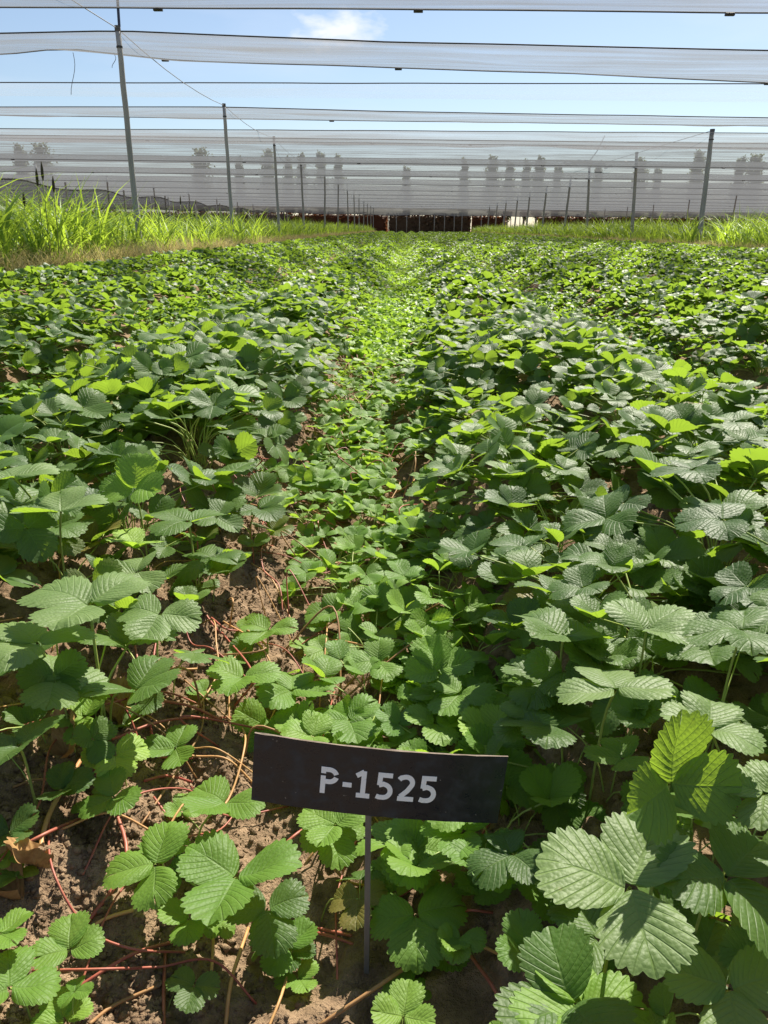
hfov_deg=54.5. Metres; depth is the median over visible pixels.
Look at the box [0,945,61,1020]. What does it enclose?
strawberry plant
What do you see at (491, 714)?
strawberry plant
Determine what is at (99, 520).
strawberry plant
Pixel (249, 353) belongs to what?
strawberry plant
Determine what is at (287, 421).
strawberry plant
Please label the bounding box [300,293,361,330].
strawberry plant
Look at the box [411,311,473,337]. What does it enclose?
strawberry plant
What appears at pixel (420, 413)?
strawberry plant
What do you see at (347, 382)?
strawberry plant
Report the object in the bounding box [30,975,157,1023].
strawberry plant
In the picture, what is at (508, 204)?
hail net
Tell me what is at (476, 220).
hedge
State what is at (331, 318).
strawberry plant
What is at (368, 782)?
plot sign
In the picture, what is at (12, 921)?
strawberry plant
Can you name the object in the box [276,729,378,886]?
strawberry plant
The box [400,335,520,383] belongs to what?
strawberry plant
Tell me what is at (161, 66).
pole cable
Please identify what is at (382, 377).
strawberry plant
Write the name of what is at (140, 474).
strawberry plant
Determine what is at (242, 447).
strawberry plant
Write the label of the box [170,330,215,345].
strawberry plant
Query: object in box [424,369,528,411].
strawberry plant
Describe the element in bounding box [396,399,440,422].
strawberry plant
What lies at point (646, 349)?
strawberry plant
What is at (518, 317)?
strawberry plant
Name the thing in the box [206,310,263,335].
strawberry plant
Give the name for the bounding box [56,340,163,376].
strawberry plant
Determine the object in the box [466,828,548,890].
strawberry plant
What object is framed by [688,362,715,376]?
strawberry plant
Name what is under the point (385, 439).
strawberry plant
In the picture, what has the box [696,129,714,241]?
net pole
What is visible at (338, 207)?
net pole
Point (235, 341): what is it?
strawberry plant
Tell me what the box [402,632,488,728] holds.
strawberry plant
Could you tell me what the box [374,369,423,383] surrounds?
strawberry plant
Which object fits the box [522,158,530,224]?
poplar tree
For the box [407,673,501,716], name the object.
strawberry plant
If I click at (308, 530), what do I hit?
strawberry plant
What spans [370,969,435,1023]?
strawberry plant
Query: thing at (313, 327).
strawberry plant
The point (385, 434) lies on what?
strawberry plant
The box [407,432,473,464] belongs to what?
strawberry plant
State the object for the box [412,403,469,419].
strawberry plant
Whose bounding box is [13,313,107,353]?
strawberry plant
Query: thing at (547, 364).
strawberry plant
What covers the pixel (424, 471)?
strawberry plant
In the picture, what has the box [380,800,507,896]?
strawberry plant
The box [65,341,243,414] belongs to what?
strawberry plant
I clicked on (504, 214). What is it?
net pole
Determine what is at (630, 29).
sky
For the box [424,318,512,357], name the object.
strawberry plant
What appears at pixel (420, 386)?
strawberry plant
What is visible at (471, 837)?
strawberry plant
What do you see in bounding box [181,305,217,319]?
strawberry plant
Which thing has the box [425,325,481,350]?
strawberry plant
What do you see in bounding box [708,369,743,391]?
strawberry plant
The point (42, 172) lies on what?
seed stalk
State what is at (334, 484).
strawberry plant
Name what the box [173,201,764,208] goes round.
hail net
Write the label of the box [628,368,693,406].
strawberry plant
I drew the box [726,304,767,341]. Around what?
strawberry plant
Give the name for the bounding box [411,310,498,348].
strawberry plant
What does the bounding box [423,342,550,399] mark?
strawberry plant
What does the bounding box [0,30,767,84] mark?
hail net
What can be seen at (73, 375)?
strawberry plant
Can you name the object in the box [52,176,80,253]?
seed stalk
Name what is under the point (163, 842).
strawberry plant
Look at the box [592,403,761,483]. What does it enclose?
strawberry plant
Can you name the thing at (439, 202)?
hail net
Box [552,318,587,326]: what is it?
strawberry plant
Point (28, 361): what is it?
strawberry plant
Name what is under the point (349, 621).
strawberry plant
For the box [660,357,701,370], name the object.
strawberry plant
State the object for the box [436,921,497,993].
strawberry plant
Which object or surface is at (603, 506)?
strawberry plant
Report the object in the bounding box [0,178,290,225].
side net
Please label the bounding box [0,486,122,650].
strawberry plant
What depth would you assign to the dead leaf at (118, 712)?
0.92 m
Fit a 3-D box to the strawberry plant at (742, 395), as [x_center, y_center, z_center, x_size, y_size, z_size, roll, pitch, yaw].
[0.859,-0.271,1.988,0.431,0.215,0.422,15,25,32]
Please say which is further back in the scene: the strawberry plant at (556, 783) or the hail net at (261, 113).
the hail net at (261, 113)
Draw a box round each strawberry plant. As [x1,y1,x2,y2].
[0,289,68,318]
[0,291,60,327]
[0,297,37,329]
[0,317,7,330]
[0,326,30,381]
[0,326,92,366]
[0,331,40,373]
[0,378,147,478]
[0,379,44,397]
[0,382,39,403]
[0,397,80,451]
[0,422,120,507]
[0,442,55,496]
[0,463,84,570]
[0,470,87,562]
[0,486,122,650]
[0,549,210,733]
[0,571,191,861]
[0,621,202,788]
[0,654,117,764]
[0,714,94,846]
[0,756,288,887]
[0,907,256,1004]
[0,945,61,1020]
[4,441,55,488]
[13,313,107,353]
[14,302,111,345]
[16,699,281,974]
[21,379,45,394]
[25,288,100,315]
[27,370,63,384]
[29,361,199,442]
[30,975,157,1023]
[32,908,172,986]
[35,439,243,551]
[39,356,65,376]
[42,377,128,406]
[47,308,122,335]
[48,353,162,382]
[48,821,235,1023]
[51,697,251,782]
[52,352,81,367]
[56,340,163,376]
[64,348,98,355]
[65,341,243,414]
[70,767,141,819]
[80,733,192,923]
[82,309,147,336]
[96,592,230,728]
[97,452,206,570]
[98,332,246,391]
[98,375,289,536]
[102,727,246,911]
[112,370,295,444]
[126,644,416,865]
[134,327,188,346]
[141,320,277,384]
[141,633,281,824]
[142,339,169,343]
[145,485,246,597]
[151,495,341,627]
[161,544,278,724]
[162,775,265,835]
[165,965,220,1013]
[167,829,301,970]
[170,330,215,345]
[171,334,323,429]
[174,460,282,537]
[177,317,274,340]
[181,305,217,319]
[186,305,292,334]
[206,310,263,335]
[210,357,341,435]
[221,545,341,705]
[224,877,353,1023]
[227,293,315,325]
[231,669,335,752]
[243,290,319,315]
[244,327,337,375]
[245,292,317,327]
[246,503,386,586]
[247,337,339,387]
[248,449,336,503]
[250,474,361,530]
[251,916,403,1023]
[258,642,380,743]
[259,317,340,352]
[269,328,338,363]
[270,569,425,718]
[270,639,441,746]
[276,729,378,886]
[277,531,413,706]
[278,303,344,357]
[278,491,349,537]
[282,299,366,334]
[287,319,349,366]
[287,496,405,527]
[295,434,342,469]
[296,407,379,448]
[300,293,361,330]
[305,443,391,496]
[307,389,360,414]
[309,400,383,435]
[310,467,405,546]
[314,558,514,646]
[318,375,364,394]
[318,380,380,416]
[321,433,402,460]
[321,867,387,930]
[322,637,421,736]
[326,513,432,633]
[327,451,415,497]
[328,431,417,501]
[329,361,373,387]
[329,579,478,642]
[330,436,432,467]
[332,362,376,379]
[332,362,392,385]
[333,384,400,415]
[333,395,392,427]
[334,498,428,547]
[335,704,467,979]
[339,353,382,374]
[339,362,381,390]
[340,417,392,441]
[343,356,405,378]
[346,425,432,453]
[351,380,410,402]
[354,377,413,399]
[355,722,606,923]
[357,417,466,475]
[362,387,411,419]
[362,686,537,842]
[370,856,492,974]
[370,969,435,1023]
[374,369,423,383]
[380,358,434,373]
[380,516,465,571]
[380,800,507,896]
[381,387,445,414]
[383,378,448,401]
[384,503,478,543]
[387,409,461,457]
[387,492,458,519]
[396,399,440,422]
[396,534,507,599]
[397,636,528,738]
[398,376,453,387]
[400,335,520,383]
[402,384,445,403]
[402,426,473,462]
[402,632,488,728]
[404,603,531,694]
[405,427,636,521]
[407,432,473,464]
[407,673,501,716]
[409,358,432,367]
[410,464,479,500]
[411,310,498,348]
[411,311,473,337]
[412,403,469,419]
[414,378,466,401]
[420,820,518,905]
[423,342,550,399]
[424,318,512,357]
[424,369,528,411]
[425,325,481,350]
[428,387,517,442]
[433,314,493,335]
[433,327,508,378]
[435,404,624,507]
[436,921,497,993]
[437,463,652,581]
[438,509,730,669]
[448,388,573,468]
[455,703,507,753]
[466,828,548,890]
[468,297,534,322]
[483,541,767,747]
[487,306,553,332]
[487,308,532,329]
[487,706,625,833]
[488,311,567,345]
[489,950,650,1023]
[492,313,551,330]
[492,607,652,748]
[493,811,730,1023]
[495,908,542,972]
[497,323,622,375]
[500,317,589,359]
[500,336,644,385]
[523,340,672,406]
[535,351,673,419]
[539,886,711,977]
[541,321,642,359]
[547,310,606,332]
[551,376,702,444]
[551,666,693,840]
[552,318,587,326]
[555,310,585,320]
[562,433,767,587]
[570,320,654,357]
[577,598,718,735]
[583,690,766,862]
[589,402,767,509]
[590,608,767,753]
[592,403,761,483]
[597,352,666,370]
[614,357,712,401]
[620,709,741,1005]
[621,367,767,429]
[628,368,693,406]
[646,925,767,1023]
[648,317,716,343]
[649,580,767,735]
[654,759,767,900]
[656,821,767,983]
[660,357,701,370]
[669,308,765,342]
[674,502,767,609]
[680,318,767,349]
[685,339,762,372]
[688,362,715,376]
[693,405,767,453]
[698,291,767,320]
[701,398,728,403]
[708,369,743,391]
[709,425,767,493]
[710,335,767,376]
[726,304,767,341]
[734,448,767,516]
[735,299,767,334]
[756,354,767,367]
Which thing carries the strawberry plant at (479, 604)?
on the ground at (464, 996)
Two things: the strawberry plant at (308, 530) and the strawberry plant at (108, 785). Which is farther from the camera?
the strawberry plant at (308, 530)
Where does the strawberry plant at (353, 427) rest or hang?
on the ground at (464, 996)
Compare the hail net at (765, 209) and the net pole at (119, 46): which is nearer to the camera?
the net pole at (119, 46)
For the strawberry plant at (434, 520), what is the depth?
1.60 m
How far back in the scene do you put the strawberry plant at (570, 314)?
3.83 m
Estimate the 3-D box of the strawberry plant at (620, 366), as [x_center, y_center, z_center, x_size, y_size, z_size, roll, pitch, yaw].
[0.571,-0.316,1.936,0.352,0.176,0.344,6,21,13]
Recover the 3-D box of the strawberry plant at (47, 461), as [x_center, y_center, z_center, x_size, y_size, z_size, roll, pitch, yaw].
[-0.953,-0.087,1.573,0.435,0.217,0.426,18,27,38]
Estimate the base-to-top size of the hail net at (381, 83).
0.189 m
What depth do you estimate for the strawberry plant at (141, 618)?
0.94 m
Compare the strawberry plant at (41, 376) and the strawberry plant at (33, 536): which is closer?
the strawberry plant at (33, 536)
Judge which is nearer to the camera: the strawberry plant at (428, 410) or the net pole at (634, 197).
the strawberry plant at (428, 410)
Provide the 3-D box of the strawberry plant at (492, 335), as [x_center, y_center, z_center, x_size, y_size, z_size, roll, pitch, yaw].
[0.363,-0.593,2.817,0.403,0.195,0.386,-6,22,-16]
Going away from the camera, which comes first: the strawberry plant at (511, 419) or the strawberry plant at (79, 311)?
the strawberry plant at (511, 419)
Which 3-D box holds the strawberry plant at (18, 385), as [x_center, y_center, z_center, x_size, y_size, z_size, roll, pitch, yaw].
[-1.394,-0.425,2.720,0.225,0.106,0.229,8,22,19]
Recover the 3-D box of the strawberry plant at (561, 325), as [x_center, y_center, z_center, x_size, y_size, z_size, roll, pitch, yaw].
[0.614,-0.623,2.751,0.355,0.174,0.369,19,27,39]
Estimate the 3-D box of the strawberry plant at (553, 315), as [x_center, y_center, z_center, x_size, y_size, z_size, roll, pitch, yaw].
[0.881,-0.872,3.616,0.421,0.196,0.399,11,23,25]
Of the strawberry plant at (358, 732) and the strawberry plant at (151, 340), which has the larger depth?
the strawberry plant at (151, 340)
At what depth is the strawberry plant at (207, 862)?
0.71 m
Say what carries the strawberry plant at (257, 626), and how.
on the ground at (464, 996)
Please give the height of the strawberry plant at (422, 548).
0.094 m
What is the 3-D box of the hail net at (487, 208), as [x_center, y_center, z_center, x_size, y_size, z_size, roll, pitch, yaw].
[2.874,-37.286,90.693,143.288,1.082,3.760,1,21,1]
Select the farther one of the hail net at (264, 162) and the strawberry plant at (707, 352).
the hail net at (264, 162)
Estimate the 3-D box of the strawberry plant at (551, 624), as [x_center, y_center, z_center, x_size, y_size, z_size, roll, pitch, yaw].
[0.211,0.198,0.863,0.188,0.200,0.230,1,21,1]
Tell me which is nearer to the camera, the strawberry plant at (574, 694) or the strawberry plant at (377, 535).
the strawberry plant at (574, 694)
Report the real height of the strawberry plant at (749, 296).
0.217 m
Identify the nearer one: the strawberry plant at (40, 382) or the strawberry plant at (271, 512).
the strawberry plant at (271, 512)
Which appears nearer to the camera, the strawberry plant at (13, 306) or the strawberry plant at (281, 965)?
the strawberry plant at (281, 965)
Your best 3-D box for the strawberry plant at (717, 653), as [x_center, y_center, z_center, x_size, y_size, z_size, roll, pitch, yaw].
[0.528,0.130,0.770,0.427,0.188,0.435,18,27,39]
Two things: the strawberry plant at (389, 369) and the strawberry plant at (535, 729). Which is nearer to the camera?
the strawberry plant at (535, 729)
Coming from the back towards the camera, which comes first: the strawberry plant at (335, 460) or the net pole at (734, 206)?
the net pole at (734, 206)
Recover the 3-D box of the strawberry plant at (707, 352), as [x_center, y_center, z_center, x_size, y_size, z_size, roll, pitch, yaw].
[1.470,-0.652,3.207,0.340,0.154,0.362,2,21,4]
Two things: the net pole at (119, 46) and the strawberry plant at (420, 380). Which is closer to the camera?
the strawberry plant at (420, 380)
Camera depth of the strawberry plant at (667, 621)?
0.76 m
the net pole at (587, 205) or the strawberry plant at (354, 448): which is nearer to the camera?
the strawberry plant at (354, 448)
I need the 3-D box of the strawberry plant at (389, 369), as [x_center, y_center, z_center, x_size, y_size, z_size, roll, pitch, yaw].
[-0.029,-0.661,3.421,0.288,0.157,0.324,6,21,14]
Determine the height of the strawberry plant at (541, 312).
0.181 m
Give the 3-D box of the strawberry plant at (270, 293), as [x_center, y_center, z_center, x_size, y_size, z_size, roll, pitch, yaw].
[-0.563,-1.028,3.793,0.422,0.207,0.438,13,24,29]
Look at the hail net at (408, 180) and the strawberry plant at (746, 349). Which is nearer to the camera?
the strawberry plant at (746, 349)
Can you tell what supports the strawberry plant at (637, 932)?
on the ground at (464, 996)
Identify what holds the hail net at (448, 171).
attached to the net pole at (303, 216)
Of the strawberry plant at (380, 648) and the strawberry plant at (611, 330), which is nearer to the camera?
the strawberry plant at (380, 648)
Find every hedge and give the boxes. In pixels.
[280,213,387,231]
[389,215,471,232]
[471,216,506,229]
[537,216,767,227]
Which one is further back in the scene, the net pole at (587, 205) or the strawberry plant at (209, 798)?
the net pole at (587, 205)
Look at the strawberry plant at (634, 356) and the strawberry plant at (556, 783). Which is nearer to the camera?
the strawberry plant at (556, 783)
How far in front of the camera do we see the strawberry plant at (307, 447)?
2.13 m
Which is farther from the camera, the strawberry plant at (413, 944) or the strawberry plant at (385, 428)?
the strawberry plant at (385, 428)
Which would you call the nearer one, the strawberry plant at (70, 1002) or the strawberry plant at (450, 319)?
the strawberry plant at (70, 1002)
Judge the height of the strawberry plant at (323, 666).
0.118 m
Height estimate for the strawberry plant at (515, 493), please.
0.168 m
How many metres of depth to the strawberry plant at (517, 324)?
3.28 m
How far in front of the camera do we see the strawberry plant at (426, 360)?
3.26 m
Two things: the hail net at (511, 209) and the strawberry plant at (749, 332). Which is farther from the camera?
the hail net at (511, 209)
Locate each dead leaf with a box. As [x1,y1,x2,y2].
[0,845,24,899]
[4,837,53,868]
[50,708,76,758]
[104,676,130,724]
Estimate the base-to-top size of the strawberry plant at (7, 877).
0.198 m
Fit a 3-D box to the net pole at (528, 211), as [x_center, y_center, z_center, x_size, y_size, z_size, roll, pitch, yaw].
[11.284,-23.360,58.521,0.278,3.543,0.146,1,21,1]
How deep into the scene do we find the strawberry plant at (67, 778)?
0.73 m
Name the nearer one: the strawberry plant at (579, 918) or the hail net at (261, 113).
the strawberry plant at (579, 918)
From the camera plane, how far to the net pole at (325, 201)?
40.42 m
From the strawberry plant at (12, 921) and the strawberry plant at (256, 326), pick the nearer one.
the strawberry plant at (12, 921)
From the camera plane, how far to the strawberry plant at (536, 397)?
1.85 m
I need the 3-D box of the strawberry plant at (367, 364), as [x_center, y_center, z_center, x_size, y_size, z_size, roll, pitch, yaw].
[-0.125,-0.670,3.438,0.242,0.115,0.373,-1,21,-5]
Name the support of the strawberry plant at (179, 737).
on the ground at (464, 996)
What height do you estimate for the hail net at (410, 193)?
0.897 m
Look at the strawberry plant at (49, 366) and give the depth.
3.15 m
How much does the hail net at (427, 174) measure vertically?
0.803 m
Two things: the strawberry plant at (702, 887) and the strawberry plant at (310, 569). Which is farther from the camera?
the strawberry plant at (310, 569)
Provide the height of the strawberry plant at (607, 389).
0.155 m
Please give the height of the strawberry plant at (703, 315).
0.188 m
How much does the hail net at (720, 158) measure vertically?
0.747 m
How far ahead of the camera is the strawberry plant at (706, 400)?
2.82 m
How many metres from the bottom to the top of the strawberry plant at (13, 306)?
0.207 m
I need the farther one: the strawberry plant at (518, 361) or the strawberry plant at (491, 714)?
the strawberry plant at (518, 361)
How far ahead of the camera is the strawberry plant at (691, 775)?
0.55 m
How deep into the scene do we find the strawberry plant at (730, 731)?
0.60 m
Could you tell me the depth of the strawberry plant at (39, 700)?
0.81 m
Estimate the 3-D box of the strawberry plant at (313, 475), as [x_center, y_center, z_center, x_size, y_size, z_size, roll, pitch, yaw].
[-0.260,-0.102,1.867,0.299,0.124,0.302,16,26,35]
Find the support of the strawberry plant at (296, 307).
on the ground at (464, 996)
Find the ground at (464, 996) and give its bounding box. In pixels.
[0,230,767,1023]
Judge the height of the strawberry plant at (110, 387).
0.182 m
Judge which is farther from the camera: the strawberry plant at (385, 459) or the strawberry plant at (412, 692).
the strawberry plant at (385, 459)
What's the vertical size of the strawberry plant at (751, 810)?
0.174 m
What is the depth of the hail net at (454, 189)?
51.30 m
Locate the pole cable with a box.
[78,4,280,145]
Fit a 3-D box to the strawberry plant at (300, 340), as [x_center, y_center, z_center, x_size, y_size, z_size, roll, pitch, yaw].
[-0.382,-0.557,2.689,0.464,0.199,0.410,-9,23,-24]
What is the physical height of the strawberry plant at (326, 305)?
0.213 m
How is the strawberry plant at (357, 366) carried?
on the ground at (464, 996)
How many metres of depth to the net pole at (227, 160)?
19.35 m
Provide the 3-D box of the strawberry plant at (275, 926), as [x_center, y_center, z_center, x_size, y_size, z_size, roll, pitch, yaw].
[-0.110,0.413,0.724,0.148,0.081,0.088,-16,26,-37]
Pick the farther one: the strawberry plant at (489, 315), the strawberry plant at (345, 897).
the strawberry plant at (489, 315)
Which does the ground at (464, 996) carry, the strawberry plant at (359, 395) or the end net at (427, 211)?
the strawberry plant at (359, 395)
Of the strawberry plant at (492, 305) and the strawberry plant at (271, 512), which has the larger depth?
the strawberry plant at (492, 305)
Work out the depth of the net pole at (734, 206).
53.69 m
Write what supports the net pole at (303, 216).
on the ground at (464, 996)
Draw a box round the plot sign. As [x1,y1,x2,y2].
[251,732,507,973]
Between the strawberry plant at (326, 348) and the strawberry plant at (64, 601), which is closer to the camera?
the strawberry plant at (64, 601)
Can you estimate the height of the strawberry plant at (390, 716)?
0.101 m
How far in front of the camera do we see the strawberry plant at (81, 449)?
1.37 m
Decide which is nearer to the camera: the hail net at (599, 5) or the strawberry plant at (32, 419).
the strawberry plant at (32, 419)
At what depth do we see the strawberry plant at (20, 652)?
0.80 m
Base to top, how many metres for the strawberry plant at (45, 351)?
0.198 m
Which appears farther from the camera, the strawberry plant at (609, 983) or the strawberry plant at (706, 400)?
the strawberry plant at (706, 400)
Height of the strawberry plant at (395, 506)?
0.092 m
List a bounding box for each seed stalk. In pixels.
[18,192,29,260]
[35,168,47,255]
[38,161,53,263]
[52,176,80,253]
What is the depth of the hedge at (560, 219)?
98.58 m
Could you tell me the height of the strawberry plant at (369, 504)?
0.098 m
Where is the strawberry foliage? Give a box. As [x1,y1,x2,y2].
[0,231,767,828]
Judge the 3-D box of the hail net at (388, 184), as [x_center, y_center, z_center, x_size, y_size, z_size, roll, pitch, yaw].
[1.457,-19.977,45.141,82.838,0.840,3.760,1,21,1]
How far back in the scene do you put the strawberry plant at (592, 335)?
2.45 m
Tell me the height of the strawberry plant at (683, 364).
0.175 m
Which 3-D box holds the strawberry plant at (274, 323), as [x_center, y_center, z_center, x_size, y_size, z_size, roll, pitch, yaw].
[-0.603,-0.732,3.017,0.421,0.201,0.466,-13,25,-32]
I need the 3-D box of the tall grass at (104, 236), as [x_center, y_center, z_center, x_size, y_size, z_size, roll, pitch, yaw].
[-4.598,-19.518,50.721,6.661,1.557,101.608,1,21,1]
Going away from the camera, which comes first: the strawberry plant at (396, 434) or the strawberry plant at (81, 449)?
the strawberry plant at (81, 449)
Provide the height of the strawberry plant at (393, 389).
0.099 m
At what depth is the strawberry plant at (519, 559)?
1.03 m
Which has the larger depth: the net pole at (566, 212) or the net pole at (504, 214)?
the net pole at (504, 214)
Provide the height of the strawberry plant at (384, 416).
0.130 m
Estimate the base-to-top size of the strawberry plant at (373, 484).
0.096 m
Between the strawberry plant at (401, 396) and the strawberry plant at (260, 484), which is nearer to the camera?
the strawberry plant at (260, 484)
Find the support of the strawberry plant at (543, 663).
on the ground at (464, 996)
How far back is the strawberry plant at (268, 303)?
3.52 m
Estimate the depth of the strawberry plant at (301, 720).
0.96 m
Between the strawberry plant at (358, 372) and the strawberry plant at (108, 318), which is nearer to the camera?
the strawberry plant at (358, 372)
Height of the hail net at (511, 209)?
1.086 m
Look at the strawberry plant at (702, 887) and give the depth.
0.52 m
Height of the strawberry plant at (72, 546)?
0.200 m
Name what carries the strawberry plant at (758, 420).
on the ground at (464, 996)
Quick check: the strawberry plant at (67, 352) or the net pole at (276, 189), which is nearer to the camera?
the strawberry plant at (67, 352)
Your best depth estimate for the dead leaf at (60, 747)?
0.84 m
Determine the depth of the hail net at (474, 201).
69.89 m
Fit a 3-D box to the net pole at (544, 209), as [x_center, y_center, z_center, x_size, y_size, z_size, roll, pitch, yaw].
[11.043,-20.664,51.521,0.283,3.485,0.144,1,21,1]
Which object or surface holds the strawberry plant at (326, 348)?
on the ground at (464, 996)
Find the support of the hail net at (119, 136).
attached to the net pole at (706, 180)
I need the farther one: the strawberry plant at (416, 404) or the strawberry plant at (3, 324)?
the strawberry plant at (3, 324)
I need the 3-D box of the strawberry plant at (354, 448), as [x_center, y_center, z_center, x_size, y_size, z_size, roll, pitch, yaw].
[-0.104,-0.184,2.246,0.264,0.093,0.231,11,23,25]
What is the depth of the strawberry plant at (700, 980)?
0.50 m
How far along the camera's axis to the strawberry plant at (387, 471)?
1.98 m
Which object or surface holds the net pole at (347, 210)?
on the ground at (464, 996)
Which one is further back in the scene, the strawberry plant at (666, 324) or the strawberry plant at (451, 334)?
the strawberry plant at (666, 324)
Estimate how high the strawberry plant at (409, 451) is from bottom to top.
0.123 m
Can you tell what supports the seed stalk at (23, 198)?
on the ground at (464, 996)
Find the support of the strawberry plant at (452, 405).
on the ground at (464, 996)
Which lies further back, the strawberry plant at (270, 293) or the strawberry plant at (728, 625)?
the strawberry plant at (270, 293)
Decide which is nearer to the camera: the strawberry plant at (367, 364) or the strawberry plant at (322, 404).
the strawberry plant at (322, 404)
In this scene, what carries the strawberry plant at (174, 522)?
on the ground at (464, 996)
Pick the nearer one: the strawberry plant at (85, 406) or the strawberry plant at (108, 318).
the strawberry plant at (85, 406)
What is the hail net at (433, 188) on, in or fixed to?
attached to the net pole at (338, 207)
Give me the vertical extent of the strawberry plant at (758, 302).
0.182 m
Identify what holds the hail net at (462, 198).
attached to the net pole at (354, 210)
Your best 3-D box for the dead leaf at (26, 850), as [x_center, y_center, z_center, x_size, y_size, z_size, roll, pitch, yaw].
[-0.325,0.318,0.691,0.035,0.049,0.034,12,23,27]
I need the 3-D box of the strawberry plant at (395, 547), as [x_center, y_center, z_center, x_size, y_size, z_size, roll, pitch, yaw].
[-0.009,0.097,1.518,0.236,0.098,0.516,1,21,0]
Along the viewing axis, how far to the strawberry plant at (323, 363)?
2.46 m
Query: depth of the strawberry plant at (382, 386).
2.99 m
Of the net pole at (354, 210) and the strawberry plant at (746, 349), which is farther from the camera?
the net pole at (354, 210)
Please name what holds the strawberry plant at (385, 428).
on the ground at (464, 996)
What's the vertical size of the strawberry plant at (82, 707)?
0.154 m
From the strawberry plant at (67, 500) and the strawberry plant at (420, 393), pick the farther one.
the strawberry plant at (420, 393)
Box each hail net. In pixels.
[0,0,767,15]
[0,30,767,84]
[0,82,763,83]
[0,106,767,126]
[0,128,767,149]
[0,135,767,168]
[0,155,767,169]
[0,156,767,180]
[0,168,767,181]
[0,171,767,188]
[28,178,767,189]
[32,178,767,195]
[50,184,766,195]
[55,184,767,199]
[87,188,767,200]
[115,191,767,203]
[125,195,766,203]
[130,196,767,206]
[169,197,767,208]
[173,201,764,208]
[200,201,767,210]
[201,198,745,206]
[205,203,767,212]
[241,202,761,210]
[279,206,737,212]
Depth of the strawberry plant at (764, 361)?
2.84 m
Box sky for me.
[0,0,767,228]
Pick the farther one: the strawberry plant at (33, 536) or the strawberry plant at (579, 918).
the strawberry plant at (33, 536)
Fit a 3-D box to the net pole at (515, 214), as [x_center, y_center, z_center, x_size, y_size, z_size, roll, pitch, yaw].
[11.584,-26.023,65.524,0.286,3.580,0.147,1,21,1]
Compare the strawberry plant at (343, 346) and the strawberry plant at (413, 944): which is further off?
the strawberry plant at (343, 346)
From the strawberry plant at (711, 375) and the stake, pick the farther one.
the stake
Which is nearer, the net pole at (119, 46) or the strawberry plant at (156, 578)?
the strawberry plant at (156, 578)
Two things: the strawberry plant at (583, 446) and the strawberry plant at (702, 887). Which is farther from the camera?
the strawberry plant at (583, 446)
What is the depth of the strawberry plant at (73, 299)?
3.95 m
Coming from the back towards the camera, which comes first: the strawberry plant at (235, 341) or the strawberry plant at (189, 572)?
the strawberry plant at (235, 341)
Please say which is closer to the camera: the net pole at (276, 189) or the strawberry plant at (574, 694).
the strawberry plant at (574, 694)
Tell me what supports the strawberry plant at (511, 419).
on the ground at (464, 996)
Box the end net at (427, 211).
[228,206,767,218]
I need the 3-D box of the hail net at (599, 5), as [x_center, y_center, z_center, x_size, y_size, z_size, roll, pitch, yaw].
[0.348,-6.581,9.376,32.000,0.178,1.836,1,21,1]
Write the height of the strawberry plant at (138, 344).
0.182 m
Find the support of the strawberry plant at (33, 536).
on the ground at (464, 996)
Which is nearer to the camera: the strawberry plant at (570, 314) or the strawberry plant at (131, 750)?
the strawberry plant at (131, 750)
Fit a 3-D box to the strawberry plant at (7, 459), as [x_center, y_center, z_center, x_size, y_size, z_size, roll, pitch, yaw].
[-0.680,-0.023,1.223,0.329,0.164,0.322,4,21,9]
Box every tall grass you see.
[0,165,376,271]
[469,204,767,247]
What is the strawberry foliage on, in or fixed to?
on the ground at (464, 996)
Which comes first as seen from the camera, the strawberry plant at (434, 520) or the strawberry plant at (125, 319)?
the strawberry plant at (434, 520)
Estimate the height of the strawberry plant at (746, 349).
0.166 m
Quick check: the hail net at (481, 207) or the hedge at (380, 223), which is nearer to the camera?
the hail net at (481, 207)
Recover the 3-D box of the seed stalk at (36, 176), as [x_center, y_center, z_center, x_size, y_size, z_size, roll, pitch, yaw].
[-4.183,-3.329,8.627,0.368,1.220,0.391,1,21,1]
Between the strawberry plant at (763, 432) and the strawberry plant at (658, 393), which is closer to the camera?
the strawberry plant at (763, 432)
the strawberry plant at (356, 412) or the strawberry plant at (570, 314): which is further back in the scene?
the strawberry plant at (570, 314)
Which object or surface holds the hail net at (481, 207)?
attached to the net pole
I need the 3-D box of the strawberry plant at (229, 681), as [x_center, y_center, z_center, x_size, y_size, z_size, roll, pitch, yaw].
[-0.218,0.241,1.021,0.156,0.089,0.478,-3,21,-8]
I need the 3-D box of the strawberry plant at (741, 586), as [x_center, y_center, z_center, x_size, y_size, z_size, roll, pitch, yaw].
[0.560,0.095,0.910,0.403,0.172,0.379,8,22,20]
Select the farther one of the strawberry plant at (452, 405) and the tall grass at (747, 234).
the tall grass at (747, 234)
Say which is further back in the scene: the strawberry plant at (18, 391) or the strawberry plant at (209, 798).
the strawberry plant at (18, 391)
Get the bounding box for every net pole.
[114,5,142,242]
[222,103,234,234]
[273,138,279,231]
[300,164,304,233]
[324,176,325,232]
[337,184,338,228]
[347,191,348,230]
[353,195,354,227]
[503,203,506,226]
[514,201,517,228]
[526,197,529,224]
[541,190,546,227]
[564,183,570,226]
[585,180,589,232]
[630,160,637,237]
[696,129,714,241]
[732,196,736,217]

